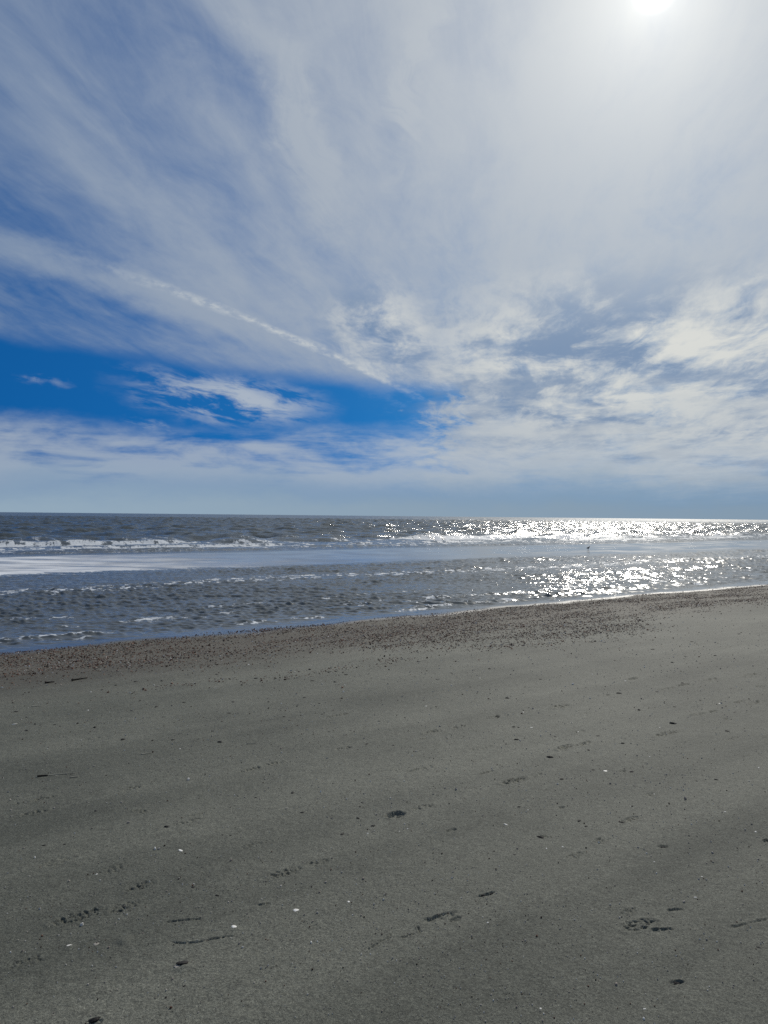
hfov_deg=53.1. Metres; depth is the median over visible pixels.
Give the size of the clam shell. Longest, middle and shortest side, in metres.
0.048 x 0.031 x 0.005 m
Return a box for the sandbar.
[0,540,767,576]
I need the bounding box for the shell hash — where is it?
[0,585,767,781]
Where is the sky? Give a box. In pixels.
[0,0,767,519]
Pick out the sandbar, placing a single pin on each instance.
(43, 564)
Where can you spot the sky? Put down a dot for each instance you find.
(442, 258)
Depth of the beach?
4.35 m
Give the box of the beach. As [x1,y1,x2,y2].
[0,583,767,1023]
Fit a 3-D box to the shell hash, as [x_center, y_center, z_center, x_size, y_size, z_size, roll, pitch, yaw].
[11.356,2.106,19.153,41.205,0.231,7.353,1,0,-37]
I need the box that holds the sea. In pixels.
[0,512,767,651]

